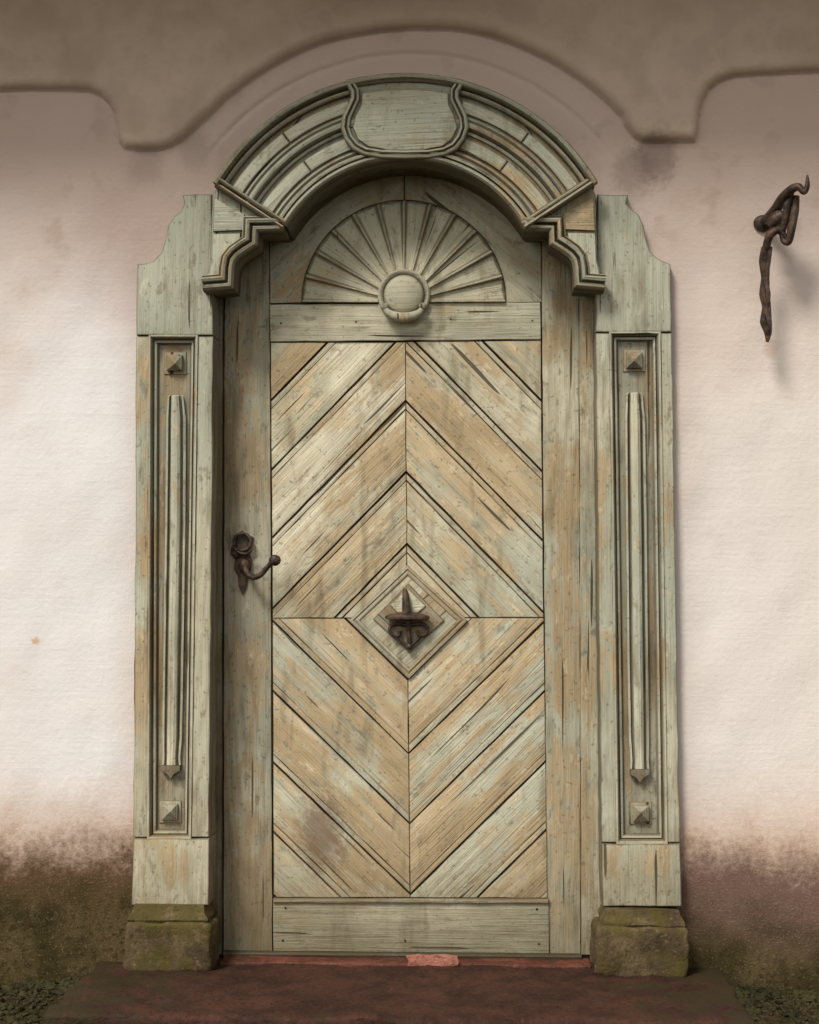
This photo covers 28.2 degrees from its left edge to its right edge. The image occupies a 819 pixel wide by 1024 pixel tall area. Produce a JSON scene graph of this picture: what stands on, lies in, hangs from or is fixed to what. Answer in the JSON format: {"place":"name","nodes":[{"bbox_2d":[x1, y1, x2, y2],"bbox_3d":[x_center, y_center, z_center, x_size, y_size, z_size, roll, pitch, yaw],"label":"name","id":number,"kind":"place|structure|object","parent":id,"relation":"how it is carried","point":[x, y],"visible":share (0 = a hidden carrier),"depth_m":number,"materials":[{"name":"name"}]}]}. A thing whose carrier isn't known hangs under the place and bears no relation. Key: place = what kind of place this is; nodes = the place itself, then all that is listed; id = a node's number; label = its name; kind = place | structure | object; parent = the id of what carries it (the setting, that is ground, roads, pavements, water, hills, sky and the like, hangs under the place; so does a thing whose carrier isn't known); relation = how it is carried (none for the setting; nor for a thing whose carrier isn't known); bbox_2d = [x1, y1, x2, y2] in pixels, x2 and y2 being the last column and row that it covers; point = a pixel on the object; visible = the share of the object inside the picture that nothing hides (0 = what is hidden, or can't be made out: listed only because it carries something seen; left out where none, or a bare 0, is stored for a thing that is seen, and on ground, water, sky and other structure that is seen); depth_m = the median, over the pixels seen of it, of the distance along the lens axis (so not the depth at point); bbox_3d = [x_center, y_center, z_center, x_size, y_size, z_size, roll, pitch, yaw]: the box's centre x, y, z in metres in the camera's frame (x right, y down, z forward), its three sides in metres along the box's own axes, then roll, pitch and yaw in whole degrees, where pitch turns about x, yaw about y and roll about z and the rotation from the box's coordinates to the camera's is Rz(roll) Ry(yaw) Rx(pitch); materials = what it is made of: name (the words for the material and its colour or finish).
{"place":"outdoors","nodes":[
{"label":"outdoors","id":0,"kind":"place"},
{"bbox_2d":[0,906,818,1023],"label":"ground","id":1,"kind":"structure","parent":0,"point":[763,1016],"depth_m":4.75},
{"bbox_2d":[42,954,754,1023],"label":"stone step","id":2,"kind":"object","parent":1,"relation":"on","point":[417,989],"visible":0.88,"depth_m":4.58,"materials":[{"name":"red stone"}]},
{"bbox_2d":[123,900,223,970],"bbox_3d":[-0.715,1.288,4.985,0.274,0.205,0.248,0,-3,3],"label":"stone pedestal","id":3,"kind":"object","parent":2,"relation":"on","point":[158,937],"visible":0.98,"depth_m":4.87,"materials":[{"name":"stone"}]},
{"bbox_2d":[132,833,215,904],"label":"plinth block","id":4,"kind":"structure","parent":3,"relation":"on","point":[173,871],"depth_m":4.94,"materials":[{"name":"brown wood"}]},
{"bbox_2d":[133,337,148,836],"bbox_3d":[-0.815,0.227,5.087,0.051,1.533,0.175,0,-3,3],"label":"stile","id":5,"kind":"object","parent":4,"relation":"on","point":[141,656],"visible":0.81,"depth_m":5.00,"materials":[{"name":"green wood"}]},
{"bbox_2d":[148,336,189,828],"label":"pilaster panel","id":6,"kind":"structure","parent":4,"relation":"on","point":[173,384],"depth_m":5.03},
{"bbox_2d":[147,335,199,838],"bbox_3d":[-0.728,0.224,5.006,0.156,1.546,0.030,0,-3,3],"label":"panel moulding","id":7,"kind":"object","parent":6,"relation":"attached to","point":[155,343],"visible":1,"depth_m":5.00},
{"bbox_2d":[162,395,185,764],"bbox_3d":[-0.722,0.205,5.010,0.066,1.134,0.023,0,-3,3],"label":"staff","id":8,"kind":"object","parent":6,"relation":"attached to","point":[174,606],"visible":1,"depth_m":5.01,"materials":[{"name":"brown wood"}]},
{"bbox_2d":[136,194,218,340],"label":"ear block","id":9,"kind":"structure","parent":6,"relation":"on","point":[173,298],"depth_m":5.04,"materials":[{"name":"green wood"}]},
{"bbox_2d":[191,337,219,836],"bbox_3d":[-0.629,0.227,5.077,0.059,1.530,0.175,0,-3,3],"label":"stile","id":10,"kind":"object","parent":4,"relation":"on","point":[203,822],"visible":0.89,"depth_m":5.00,"materials":[{"name":"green wood"}]},
{"bbox_2d":[223,950,581,959],"bbox_3d":[-0.025,1.363,5.018,1.101,0.020,0.016,0,-3,3],"label":"threshold","id":11,"kind":"object","parent":2,"relation":"on","point":[477,955],"visible":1,"depth_m":5.02,"materials":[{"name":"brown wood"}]},
{"bbox_2d":[223,177,589,959],"bbox_3d":[-0.019,0.088,5.136,1.406,2.617,0.034,0,-3,3],"label":"door backing","id":12,"kind":"object","parent":2,"relation":"on","point":[435,573],"depth_m":5.11,"materials":[{"name":"brown wood"}]},
{"bbox_2d":[214,298,224,916],"bbox_3d":[-0.628,0.185,5.128,0.096,2.374,0.038,0,-3,3],"label":"rebate lining","id":13,"kind":"object","parent":12,"relation":"attached to","point":[218,899],"visible":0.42,"depth_m":5.10,"materials":[{"name":"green wood"}]},
{"bbox_2d":[223,241,272,951],"bbox_3d":[-0.505,0.183,5.131,0.163,2.376,0.020,0,-3,3],"label":"hanging stile","id":14,"kind":"object","parent":12,"relation":"attached to","point":[248,870],"visible":0.9,"depth_m":5.11,"materials":[{"name":"brown wood"}]},
{"bbox_2d":[230,530,280,594],"bbox_3d":[-0.481,0.157,5.078,0.185,0.202,0.054,-2,-4,39],"label":"iron door handle","id":15,"kind":"object","parent":14,"relation":"attached to","point":[240,551],"visible":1,"depth_m":5.10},
{"bbox_2d":[271,342,326,399],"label":"chevron board","id":16,"kind":"object","parent":12,"relation":"attached to","point":[289,361],"visible":1,"depth_m":5.14,"materials":[{"name":"brown wood"}]},
{"bbox_2d":[274,832,339,896],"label":"chevron board","id":17,"kind":"object","parent":12,"relation":"attached to","point":[296,875],"visible":1,"depth_m":5.06,"materials":[{"name":"brown wood"}]},
{"bbox_2d":[273,823,349,896],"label":"chevron bead","id":18,"kind":"object","parent":12,"relation":"attached to","point":[320,872],"visible":1,"depth_m":5.06,"materials":[{"name":"brown wood"}]},
{"bbox_2d":[271,342,393,468],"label":"chevron board","id":19,"kind":"object","parent":12,"relation":"attached to","point":[318,390],"visible":1,"depth_m":5.14,"materials":[{"name":"brown wood"}]},
{"bbox_2d":[270,176,403,303],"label":"tympanum board","id":20,"kind":"object","parent":12,"relation":"attached to","point":[290,262],"visible":0.52,"depth_m":5.17,"materials":[{"name":"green wood"}]},
{"bbox_2d":[272,342,403,477],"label":"chevron bead","id":21,"kind":"object","parent":12,"relation":"attached to","point":[333,410],"visible":1,"depth_m":5.13,"materials":[{"name":"brown wood"}]},
{"bbox_2d":[272,410,405,606],"bbox_3d":[-0.220,-0.011,5.124,0.420,0.618,0.024,0,-3,3],"label":"chevron board","id":22,"kind":"object","parent":12,"relation":"attached to","point":[337,510],"visible":0.99,"depth_m":5.11,"materials":[{"name":"brown wood"}]},
{"bbox_2d":[272,342,405,536],"bbox_3d":[-0.222,-0.228,5.136,0.421,0.610,0.024,0,-3,3],"label":"chevron board","id":23,"kind":"object","parent":12,"relation":"attached to","point":[334,443],"visible":1,"depth_m":5.12,"materials":[{"name":"brown wood"}]},
{"bbox_2d":[272,402,405,545],"bbox_3d":[-0.221,-0.118,5.130,0.419,0.451,0.024,0,-3,3],"label":"chevron bead","id":24,"kind":"object","parent":12,"relation":"attached to","point":[339,473],"visible":1,"depth_m":5.12,"materials":[{"name":"brown wood"}]},
{"bbox_2d":[273,474,405,615],"bbox_3d":[-0.219,0.104,5.118,0.418,0.448,0.024,0,-3,3],"label":"chevron bead","id":25,"kind":"object","parent":12,"relation":"attached to","point":[335,549],"visible":1,"depth_m":5.11,"materials":[{"name":"brown wood"}]},
{"bbox_2d":[273,482,406,617],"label":"chevron board","id":26,"kind":"object","parent":12,"relation":"attached to","point":[356,563],"visible":1,"depth_m":5.10,"materials":[{"name":"brown wood"}]},
{"bbox_2d":[273,622,408,813],"bbox_3d":[-0.214,0.641,5.091,0.427,0.594,0.022,0,-3,3],"label":"chevron board","id":27,"kind":"object","parent":12,"relation":"attached to","point":[338,715],"visible":1,"depth_m":5.08,"materials":[{"name":"brown wood"}]},
{"bbox_2d":[273,618,408,752],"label":"chevron bead","id":28,"kind":"object","parent":12,"relation":"attached to","point":[399,739],"visible":1,"depth_m":5.08,"materials":[{"name":"brown wood"}]},
{"bbox_2d":[273,683,408,820],"bbox_3d":[-0.213,0.746,5.084,0.426,0.429,0.024,0,-3,3],"label":"chevron bead","id":29,"kind":"object","parent":12,"relation":"attached to","point":[343,754],"visible":1,"depth_m":5.07,"materials":[{"name":"brown wood"}]},
{"bbox_2d":[273,692,409,884],"bbox_3d":[-0.212,0.857,5.079,0.428,0.592,0.022,0,-3,3],"label":"chevron board","id":30,"kind":"object","parent":12,"relation":"attached to","point":[328,775],"visible":1,"depth_m":5.07,"materials":[{"name":"brown wood"}]},
{"bbox_2d":[273,763,409,896],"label":"chevron board","id":31,"kind":"object","parent":12,"relation":"attached to","point":[326,843],"visible":1,"depth_m":5.06,"materials":[{"name":"brown wood"}]},
{"bbox_2d":[273,754,409,891],"bbox_3d":[-0.211,0.964,5.073,0.426,0.423,0.024,0,-3,3],"label":"chevron bead","id":32,"kind":"object","parent":12,"relation":"attached to","point":[341,822],"visible":1,"depth_m":5.06,"materials":[{"name":"brown wood"}]},
{"bbox_2d":[279,618,408,743],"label":"chevron board","id":33,"kind":"object","parent":12,"relation":"attached to","point":[359,664],"visible":1,"depth_m":5.09,"materials":[{"name":"brown wood"}]},
{"bbox_2d":[344,553,406,617],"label":"chevron board","id":34,"kind":"object","parent":12,"relation":"attached to","point":[392,573],"visible":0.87,"depth_m":5.09,"materials":[{"name":"brown wood"}]},
{"bbox_2d":[270,302,540,342],"bbox_3d":[-0.015,-0.597,5.142,0.853,0.119,0.028,0,-3,3],"label":"transom rail","id":35,"kind":"object","parent":12,"relation":"attached to","point":[487,321],"visible":0.98,"depth_m":5.13,"materials":[{"name":"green wood"}]},
{"bbox_2d":[302,200,505,301],"bbox_3d":[-0.019,-0.822,5.147,0.647,0.332,0.026,0,-3,3],"label":"sunburst","id":36,"kind":"object","parent":35,"relation":"on","point":[459,231],"visible":1,"depth_m":5.14,"materials":[{"name":"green wood"}]},
{"bbox_2d":[378,269,429,311],"bbox_3d":[-0.018,-0.681,5.115,0.166,0.166,0.038,0,-3,3],"label":"boss","id":37,"kind":"object","parent":36,"relation":"attached to","point":[403,290],"visible":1,"depth_m":5.11,"materials":[{"name":"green wood"}]},
{"bbox_2d":[385,588,429,649],"bbox_3d":[-0.007,0.332,5.051,0.140,0.191,0.060,0,-3,3],"label":"iron door knocker","id":38,"kind":"object","parent":12,"relation":"attached to","point":[406,614],"visible":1,"depth_m":5.05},
{"bbox_2d":[360,576,455,666],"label":"lozenge board","id":39,"kind":"object","parent":12,"relation":"attached to","point":[399,651],"visible":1,"depth_m":5.08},
{"bbox_2d":[349,565,466,677],"bbox_3d":[-0.004,0.341,5.086,0.370,0.352,0.025,0,-3,3],"label":"lozenge moulding","id":40,"kind":"object","parent":39,"relation":"attached to","point":[432,649],"visible":1,"depth_m":5.08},
{"bbox_2d":[373,583,443,652],"bbox_3d":[-0.002,0.331,5.089,0.222,0.217,0.035,0,-3,3],"label":"lozenge","id":41,"kind":"object","parent":39,"relation":"attached to","point":[434,621],"visible":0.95,"depth_m":5.07,"materials":[{"name":"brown wood"}]},
{"bbox_2d":[407,553,468,616],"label":"chevron board","id":42,"kind":"object","parent":12,"relation":"attached to","point":[412,564],"visible":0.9,"depth_m":5.09,"materials":[{"name":"brown wood"}]},
{"bbox_2d":[407,546,476,616],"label":"chevron bead","id":43,"kind":"object","parent":12,"relation":"attached to","point":[438,581],"visible":1,"depth_m":5.08,"materials":[{"name":"brown wood"}]},
{"bbox_2d":[406,481,538,616],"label":"chevron board","id":44,"kind":"object","parent":12,"relation":"attached to","point":[460,566],"visible":1,"depth_m":5.08,"materials":[{"name":"brown wood"}]},
{"bbox_2d":[408,618,537,743],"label":"chevron board","id":45,"kind":"object","parent":12,"relation":"attached to","point":[455,666],"visible":1,"depth_m":5.07,"materials":[{"name":"brown wood"}]},
{"bbox_2d":[405,176,540,302],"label":"tympanum board","id":46,"kind":"object","parent":12,"relation":"attached to","point":[518,258],"visible":0.55,"depth_m":5.14,"materials":[{"name":"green wood"}]},
{"bbox_2d":[406,411,542,610],"bbox_3d":[0.203,-0.005,5.102,0.427,0.629,0.022,0,-3,3],"label":"chevron board","id":47,"kind":"object","parent":12,"relation":"attached to","point":[478,513],"visible":1,"depth_m":5.09,"materials":[{"name":"brown wood"}]},
{"bbox_2d":[406,343,542,538],"bbox_3d":[0.201,-0.224,5.113,0.427,0.621,0.024,0,-3,3],"label":"chevron board","id":48,"kind":"object","parent":12,"relation":"attached to","point":[477,444],"visible":1,"depth_m":5.10,"materials":[{"name":"brown wood"}]},
{"bbox_2d":[407,342,541,479],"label":"chevron bead","id":49,"kind":"object","parent":12,"relation":"attached to","point":[459,392],"visible":1,"depth_m":5.11,"materials":[{"name":"brown wood"}]},
{"bbox_2d":[406,403,542,548],"bbox_3d":[0.202,-0.114,5.108,0.426,0.460,0.024,0,-3,3],"label":"chevron bead","id":50,"kind":"object","parent":12,"relation":"attached to","point":[481,483],"visible":1,"depth_m":5.09,"materials":[{"name":"brown wood"}]},
{"bbox_2d":[406,474,542,616],"bbox_3d":[0.203,0.103,5.096,0.425,0.448,0.024,0,-3,3],"label":"chevron bead","id":51,"kind":"object","parent":12,"relation":"attached to","point":[474,546],"visible":1,"depth_m":5.08,"materials":[{"name":"brown wood"}]},
{"bbox_2d":[409,623,543,813],"bbox_3d":[0.209,0.641,5.068,0.420,0.591,0.023,0,-3,3],"label":"chevron board","id":52,"kind":"object","parent":12,"relation":"attached to","point":[478,716],"visible":1,"depth_m":5.06,"materials":[{"name":"brown wood"}]},
{"bbox_2d":[409,618,543,751],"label":"chevron bead","id":53,"kind":"object","parent":12,"relation":"attached to","point":[438,719],"visible":1,"depth_m":5.06,"materials":[{"name":"brown wood"}]},
{"bbox_2d":[410,692,544,884],"bbox_3d":[0.211,0.857,5.057,0.420,0.596,0.022,0,-3,3],"label":"chevron board","id":54,"kind":"object","parent":12,"relation":"attached to","point":[475,790],"visible":1,"depth_m":5.05,"materials":[{"name":"brown wood"}]},
{"bbox_2d":[410,683,544,821],"bbox_3d":[0.210,0.745,5.062,0.418,0.433,0.024,0,-3,3],"label":"chevron bead","id":55,"kind":"object","parent":12,"relation":"attached to","point":[445,783],"visible":1,"depth_m":5.05,"materials":[{"name":"brown wood"}]},
{"bbox_2d":[410,753,544,892],"bbox_3d":[0.212,0.961,5.051,0.418,0.433,0.024,0,-3,3],"label":"chevron bead","id":56,"kind":"object","parent":12,"relation":"attached to","point":[479,821],"visible":1,"depth_m":5.04,"materials":[{"name":"brown wood"}]},
{"bbox_2d":[410,762,545,896],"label":"chevron board","id":57,"kind":"object","parent":12,"relation":"attached to","point":[477,858],"visible":1,"depth_m":5.04,"materials":[{"name":"brown wood"}]},
{"bbox_2d":[416,341,541,469],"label":"chevron board","id":58,"kind":"object","parent":12,"relation":"attached to","point":[490,388],"visible":1,"depth_m":5.11,"materials":[{"name":"brown wood"}]},
{"bbox_2d":[470,822,545,896],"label":"chevron bead","id":59,"kind":"object","parent":12,"relation":"attached to","point":[531,839],"visible":1,"depth_m":5.03,"materials":[{"name":"brown wood"}]},
{"bbox_2d":[484,340,540,399],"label":"chevron board","id":60,"kind":"object","parent":12,"relation":"attached to","point":[521,360],"visible":1,"depth_m":5.11,"materials":[{"name":"brown wood"}]},
{"bbox_2d":[479,831,546,897],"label":"chevron board","id":61,"kind":"object","parent":12,"relation":"attached to","point":[523,874],"visible":1,"depth_m":5.02,"materials":[{"name":"brown wood"}]},
{"bbox_2d":[273,897,548,952],"bbox_3d":[0.003,1.276,5.044,0.853,0.174,0.026,0,-3,3],"label":"bottom rail","id":62,"kind":"object","parent":2,"relation":"on","point":[451,927],"visible":1,"depth_m":5.03,"materials":[{"name":"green wood"}]},
{"bbox_2d":[273,897,548,902],"bbox_3d":[0.003,1.198,5.044,0.850,0.019,0.034,0,-3,3],"label":"lipping","id":63,"kind":"object","parent":62,"relation":"on","point":[416,900],"visible":1,"depth_m":5.03,"materials":[{"name":"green wood"}]},
{"bbox_2d":[541,241,580,952],"bbox_3d":[0.473,0.183,5.080,0.116,2.356,0.020,0,-3,3],"label":"closing stile","id":64,"kind":"object","parent":2,"relation":"on","point":[560,361],"visible":0.91,"depth_m":5.07,"materials":[{"name":"brown wood"}]},
{"bbox_2d":[579,297,601,954],"bbox_3d":[0.579,0.183,5.074,0.105,2.353,0.020,0,-3,3],"label":"closing stile edge","id":65,"kind":"object","parent":2,"relation":"on","point":[591,904],"visible":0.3,"depth_m":5.05,"materials":[{"name":"brown wood"}]},
{"bbox_2d":[589,906,689,979],"bbox_3d":[0.690,1.284,4.915,0.289,0.207,0.256,0,-3,3],"label":"stone pedestal","id":66,"kind":"object","parent":2,"relation":"on","point":[649,942],"visible":0.96,"depth_m":4.80,"materials":[{"name":"stone"}]},
{"bbox_2d":[599,838,681,905],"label":"plinth block","id":67,"kind":"structure","parent":66,"relation":"on","point":[640,874],"depth_m":4.87,"materials":[{"name":"brown wood"}]},
{"bbox_2d":[593,333,615,841],"bbox_3d":[0.598,0.227,5.013,0.056,1.536,0.175,0,-3,3],"label":"stile","id":68,"kind":"object","parent":67,"relation":"on","point":[604,634],"visible":1,"depth_m":4.93,"materials":[{"name":"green wood"}]},
{"bbox_2d":[618,342,656,832],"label":"pilaster panel","id":69,"kind":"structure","parent":67,"relation":"on","point":[644,790],"depth_m":4.95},
{"bbox_2d":[593,194,671,338],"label":"ear block","id":70,"kind":"structure","parent":69,"relation":"on","point":[635,296],"depth_m":4.97,"materials":[{"name":"green wood"}]},
{"bbox_2d":[625,392,648,768],"bbox_3d":[0.688,0.204,4.936,0.065,1.137,0.023,0,-3,3],"label":"staff","id":71,"kind":"object","parent":69,"relation":"attached to","point":[636,590],"visible":1,"depth_m":4.93,"materials":[{"name":"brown wood"}]},
{"bbox_2d":[609,332,667,843],"bbox_3d":[0.690,0.223,4.932,0.167,1.547,0.030,0,-3,3],"label":"panel moulding","id":72,"kind":"object","parent":69,"relation":"attached to","point":[660,836],"visible":1,"depth_m":4.93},
{"bbox_2d":[661,333,679,841],"bbox_3d":[0.789,0.226,5.003,0.048,1.532,0.175,0,-3,3],"label":"stile","id":73,"kind":"object","parent":67,"relation":"on","point":[673,820],"visible":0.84,"depth_m":4.92,"materials":[{"name":"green wood"}]},
{"bbox_2d":[0,0,818,991],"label":"front wall","id":74,"kind":"structure","parent":1,"relation":"on","point":[690,128],"depth_m":5.02,"materials":[{"name":"paint"}]},
{"bbox_2d":[207,189,290,274],"bbox_3d":[-0.499,-0.843,5.109,0.249,0.307,0.210,0,-3,3],"label":"corbel","id":75,"kind":"object","parent":74,"relation":"attached to","point":[225,199],"visible":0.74,"depth_m":5.01,"materials":[{"name":"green wood"}]},
{"bbox_2d":[209,233,240,274],"bbox_3d":[-0.567,-0.783,4.999,0.100,0.140,0.008,0,-3,3],"label":"corbel facing","id":76,"kind":"object","parent":75,"relation":"attached to","point":[221,243],"visible":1,"depth_m":5.00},
{"bbox_2d":[213,197,244,231],"bbox_3d":[-0.553,-0.912,5.004,0.097,0.105,0.010,0,-3,3],"label":"corbel facing","id":77,"kind":"object","parent":75,"relation":"attached to","point":[227,218],"visible":1,"depth_m":5.00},
{"bbox_2d":[201,216,288,297],"bbox_3d":[-0.505,-0.786,5.035,0.253,0.233,0.142,0,-3,3],"label":"corbel moulding","id":78,"kind":"object","parent":75,"relation":"attached to","point":[238,256],"visible":0.99,"depth_m":4.99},
{"bbox_2d":[215,178,285,229],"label":"impost moulding","id":79,"kind":"object","parent":75,"relation":"on","point":[239,196],"visible":1,"depth_m":4.97,"materials":[{"name":"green wood"}]},
{"bbox_2d":[233,134,289,192],"bbox_3d":[-0.455,-1.068,5.004,0.177,0.185,0.009,0,-3,3],"label":"frieze","id":80,"kind":"object","parent":79,"relation":"on","point":[263,158],"visible":1,"depth_m":5.00,"materials":[{"name":"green wood"}]},
{"bbox_2d":[262,162,310,211],"bbox_3d":[-0.377,-0.994,4.996,0.152,0.159,0.009,0,-3,3],"label":"frieze","id":81,"kind":"object","parent":79,"relation":"on","point":[289,182],"visible":1,"depth_m":4.99,"materials":[{"name":"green wood"}]},
{"bbox_2d":[230,96,408,239],"bbox_3d":[-0.297,-1.093,5.109,0.581,0.458,0.215,0,-3,3],"label":"archivolt","id":82,"kind":"object","parent":74,"relation":"attached to","point":[314,209],"visible":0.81,"depth_m":5.01,"materials":[{"name":"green wood"}]},
{"bbox_2d":[350,82,459,168],"bbox_3d":[-0.011,-1.196,5.023,0.382,0.254,0.108,0,-3,3],"label":"keystone","id":83,"kind":"object","parent":74,"relation":"attached to","point":[404,85],"visible":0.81,"depth_m":4.97,"materials":[{"name":"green wood"}]},
{"bbox_2d":[341,83,468,160],"bbox_3d":[-0.014,-1.194,4.971,0.391,0.249,0.036,0,-3,3],"label":"keystone moulding","id":84,"kind":"object","parent":83,"relation":"attached to","point":[453,147],"visible":1,"depth_m":4.96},
{"bbox_2d":[161,73,649,782],"bbox_3d":[-0.020,-0.258,4.957,1.480,2.149,0.106,0,-3,3],"label":"carved door frame","id":85,"kind":"object","parent":74,"relation":"attached to","point":[405,119],"visible":0.98,"depth_m":4.96,"materials":[{"name":"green wood"}]},
{"bbox_2d":[243,118,564,203],"bbox_3d":[-0.015,-1.078,4.973,1.002,0.319,0.026,0,-3,3],"label":"moulding","id":86,"kind":"object","parent":85,"relation":"attached to","point":[523,158],"visible":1,"depth_m":4.97,"materials":[{"name":"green wood"}]},
{"bbox_2d":[283,101,348,142],"bbox_3d":[-0.282,-1.196,5.001,0.212,0.129,0.009,0,-3,3],"label":"frieze","id":87,"kind":"object","parent":86,"relation":"attached to","point":[302,127],"visible":1,"depth_m":5.00,"materials":[{"name":"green wood"}]},
{"bbox_2d":[462,101,527,142],"bbox_3d":[0.257,-1.189,4.973,0.210,0.133,0.009,0,-3,3],"label":"frieze","id":88,"kind":"object","parent":86,"relation":"attached to","point":[511,129],"visible":1,"depth_m":4.97,"materials":[{"name":"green wood"}]},
{"bbox_2d":[213,73,597,185],"bbox_3d":[-0.016,-1.156,4.969,1.172,0.365,0.041,0,-3,3],"label":"moulding","id":89,"kind":"object","parent":85,"relation":"attached to","point":[269,128],"visible":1,"depth_m":4.97,"materials":[{"name":"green wood"}]},
{"bbox_2d":[524,188,600,273],"bbox_3d":[0.470,-0.834,5.058,0.244,0.304,0.210,0,-3,3],"label":"corbel","id":90,"kind":"object","parent":74,"relation":"attached to","point":[583,198],"visible":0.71,"depth_m":4.96,"materials":[{"name":"brown wood"}]},
{"bbox_2d":[275,150,534,232],"bbox_3d":[-0.013,-0.991,4.996,0.813,0.267,0.091,0,-3,3],"label":"moulding","id":91,"kind":"object","parent":90,"relation":"on","point":[304,197],"visible":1,"depth_m":4.97,"materials":[{"name":"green wood"}]},
{"bbox_2d":[304,139,351,171],"bbox_3d":[-0.235,-1.098,4.994,0.179,0.114,0.009,0,-3,3],"label":"frieze","id":92,"kind":"object","parent":91,"relation":"on","point":[316,160],"visible":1,"depth_m":4.99,"materials":[{"name":"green wood"}]},
{"bbox_2d":[459,139,507,171],"bbox_3d":[0.210,-1.093,4.970,0.177,0.118,0.009,0,-3,3],"label":"frieze","id":93,"kind":"object","parent":91,"relation":"on","point":[496,161],"visible":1,"depth_m":4.96,"materials":[{"name":"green wood"}]},
{"bbox_2d":[408,96,594,240],"bbox_3d":[0.281,-1.090,5.079,0.574,0.467,0.215,0,-3,3],"label":"archivolt","id":94,"kind":"object","parent":90,"relation":"on","point":[450,179],"visible":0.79,"depth_m":4.98,"materials":[{"name":"green wood"}]},
{"bbox_2d":[522,134,576,190],"bbox_3d":[0.428,-1.059,4.957,0.173,0.186,0.009,0,-3,3],"label":"frieze","id":95,"kind":"object","parent":94,"relation":"attached to","point":[547,157],"visible":1,"depth_m":4.95,"materials":[{"name":"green wood"}]},
{"bbox_2d":[522,179,592,228],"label":"impost moulding","id":96,"kind":"object","parent":90,"relation":"on","point":[568,196],"visible":1,"depth_m":4.92,"materials":[{"name":"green wood"}]},
{"bbox_2d":[500,162,547,209],"bbox_3d":[0.351,-0.986,4.957,0.150,0.160,0.009,0,-3,3],"label":"frieze","id":97,"kind":"object","parent":96,"relation":"on","point":[522,182],"visible":1,"depth_m":4.95,"materials":[{"name":"brown wood"}]},
{"bbox_2d":[522,215,605,297],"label":"corbel moulding","id":98,"kind":"object","parent":90,"relation":"attached to","point":[567,252],"visible":0.99,"depth_m":4.93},
{"bbox_2d":[563,197,594,230],"bbox_3d":[0.514,-0.903,4.948,0.094,0.104,0.010,0,-3,3],"label":"corbel facing","id":99,"kind":"object","parent":90,"relation":"attached to","point":[580,217],"visible":1,"depth_m":4.94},
{"bbox_2d":[567,233,598,273],"bbox_3d":[0.527,-0.776,4.941,0.098,0.141,0.008,0,-3,3],"label":"corbel facing","id":100,"kind":"object","parent":90,"relation":"attached to","point":[585,242],"visible":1,"depth_m":4.94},
{"bbox_2d":[753,175,809,341],"bbox_3d":[1.099,-0.747,4.885,0.085,0.478,0.248,1,-3,-20],"label":"iron wall hook","id":101,"kind":"object","parent":74,"relation":"attached to","point":[775,218],"visible":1,"depth_m":4.87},
{"bbox_2d":[0,976,818,1023],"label":"moss","id":102,"kind":"object","parent":1,"relation":"on","point":[66,984],"visible":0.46,"depth_m":4.82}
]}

